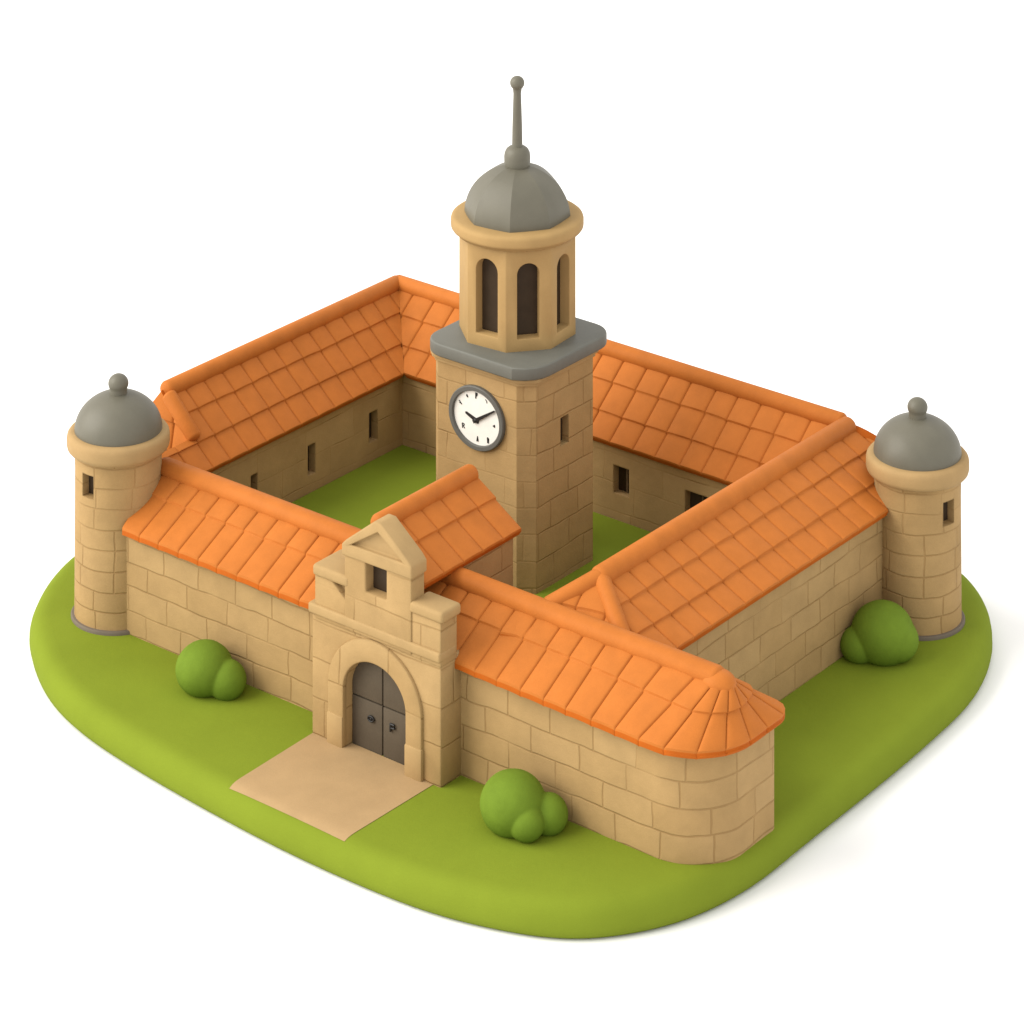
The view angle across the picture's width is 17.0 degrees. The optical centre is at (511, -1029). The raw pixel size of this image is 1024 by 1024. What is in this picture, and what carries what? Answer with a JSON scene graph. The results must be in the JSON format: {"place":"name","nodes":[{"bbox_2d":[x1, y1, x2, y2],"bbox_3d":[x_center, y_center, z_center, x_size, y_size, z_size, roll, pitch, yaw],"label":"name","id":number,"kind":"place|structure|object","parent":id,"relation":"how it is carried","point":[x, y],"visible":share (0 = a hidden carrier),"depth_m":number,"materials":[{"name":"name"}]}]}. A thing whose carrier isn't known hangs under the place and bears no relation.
{"place":"outdoors","nodes":[
{"label":"outdoors","id":0,"kind":"place"},
{"bbox_2d":[229,733,432,840],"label":"path","id":1,"kind":"structure","parent":0,"point":[324,785],"depth_m":31.34,"materials":[{"name":"beige stone"}]},
{"bbox_2d":[29,556,991,938],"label":"lawn","id":2,"kind":"structure","parent":0,"point":[847,734],"depth_m":31.61,"materials":[{"name":"green plant"}]},
{"bbox_2d":[67,373,169,635],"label":"corner tower","id":3,"kind":"structure","parent":2,"relation":"on","point":[118,437],"depth_m":34.26,"materials":[{"name":"stone"}]},
{"bbox_2d":[89,476,93,493],"bbox_3d":[-4.185,15.186,34.382,0.148,0.226,0.046,0,0,39],"label":"window","id":4,"kind":"structure","parent":3,"relation":"in","point":[91,483],"depth_m":34.38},
{"bbox_2d":[175,639,246,700],"bbox_3d":[-2.920,16.427,33.062,0.708,0.501,0.558,0,0,38],"label":"bush","id":5,"kind":"object","parent":2,"relation":"on","point":[205,668],"visible":1,"depth_m":32.90,"materials":[{"name":"green plant"}]},
{"bbox_2d":[153,275,403,502],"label":"fortress wing","id":6,"kind":"structure","parent":2,"relation":"on","point":[293,411],"depth_m":37.01,"materials":[{"name":"orange tile"}]},
{"bbox_2d":[369,413,370,437],"bbox_3d":[-1.623,16.036,37.784,0.060,0.326,0.140,0,0,39],"label":"window","id":7,"kind":"structure","parent":6,"relation":"in","point":[369,413],"depth_m":37.80,"materials":[{"name":"black"}]},
{"bbox_2d":[308,464,521,787],"bbox_3d":[-0.701,15.514,32.491,1.647,2.255,1.898,0,0,38],"label":"gatehouse","id":8,"kind":"object","parent":2,"relation":"on","point":[386,679],"visible":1,"depth_m":31.89,"materials":[{"name":"stone"}]},
{"bbox_2d":[352,662,384,755],"bbox_3d":[-1.348,16.177,31.989,0.370,0.909,0.074,0,0,39],"label":"door","id":9,"kind":"structure","parent":8,"relation":"in","point":[367,683],"depth_m":31.97,"materials":[{"name":"wood"}]},
{"bbox_2d":[373,566,386,591],"bbox_3d":[-1.186,14.941,31.856,0.251,0.276,0.030,0,0,39],"label":"window","id":10,"kind":"structure","parent":8,"relation":"in","point":[379,575],"depth_m":31.87,"materials":[{"name":"grey"}]},
{"bbox_2d":[383,670,405,764],"bbox_3d":[-1.047,16.177,31.750,0.370,0.909,0.074,0,0,39],"label":"door","id":11,"kind":"structure","parent":8,"relation":"in","point":[394,715],"depth_m":31.78,"materials":[{"name":"wood"}]},
{"bbox_2d":[122,457,784,864],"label":"fortress wing","id":12,"kind":"structure","parent":2,"relation":"on","point":[650,747],"depth_m":31.21,"materials":[{"name":"beige stone"}]},
{"bbox_2d":[292,445,650,597],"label":"courtyard lawn","id":13,"kind":"structure","parent":2,"relation":"on","point":[360,497],"depth_m":36.77,"materials":[{"name":"green plant"}]},
{"bbox_2d":[430,76,606,593],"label":"clock tower","id":14,"kind":"structure","parent":13,"relation":"on","point":[516,346],"depth_m":34.98,"materials":[{"name":"stone"}]},
{"bbox_2d":[560,418,561,440],"bbox_3d":[0.454,14.898,35.006,0.050,0.283,0.130,0,0,39],"label":"window","id":15,"kind":"structure","parent":14,"relation":"in","point":[560,418],"depth_m":35.02,"materials":[{"name":"black"}]},
{"bbox_2d":[480,768,567,842],"bbox_3d":[0.082,16.416,30.621,0.748,0.550,0.643,0,0,38],"label":"bush","id":16,"kind":"object","parent":2,"relation":"on","point":[521,805],"visible":1,"depth_m":30.45,"materials":[{"name":"green plant"}]},
{"bbox_2d":[397,274,875,531],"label":"fortress wing","id":17,"kind":"structure","parent":2,"relation":"on","point":[672,439],"depth_m":36.15,"materials":[{"name":"orange tile"}]},
{"bbox_2d":[619,467,628,492],"bbox_3d":[1.224,15.979,36.294,0.201,0.293,0.065,0,0,39],"label":"window","id":18,"kind":"structure","parent":17,"relation":"in","point":[623,473],"depth_m":36.30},
{"bbox_2d":[690,492,707,507],"bbox_3d":[1.986,15.986,35.687,0.286,0.288,0.065,0,0,39],"label":"window","id":19,"kind":"structure","parent":17,"relation":"in","point":[695,499],"depth_m":35.72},
{"bbox_2d":[500,416,887,700],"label":"fortress wing","id":20,"kind":"structure","parent":2,"relation":"on","point":[766,578],"depth_m":33.03,"materials":[{"name":"orange tile"}]},
{"bbox_2d":[840,599,918,666],"bbox_3d":[3.643,16.401,33.737,0.697,0.605,0.684,0,0,38],"label":"bush","id":21,"kind":"object","parent":2,"relation":"on","point":[882,633],"visible":1,"depth_m":33.55,"materials":[{"name":"green plant"}]},
{"bbox_2d":[866,397,968,640],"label":"corner tower","id":22,"kind":"structure","parent":2,"relation":"on","point":[917,461],"depth_m":34.16,"materials":[{"name":"stone"}]},
{"bbox_2d":[943,502,947,520],"bbox_3d":[4.297,15.407,34.281,0.148,0.235,0.045,0,0,-39],"label":"window","id":23,"kind":"structure","parent":22,"relation":"in","point":[945,505],"depth_m":34.29,"materials":[{"name":"black"}]},
{"bbox_2d":[0,0,1023,1023],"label":"ground","id":24,"kind":"structure","parent":0,"point":[819,201],"depth_m":43.72,"materials":[{"name":"white"}]}
]}

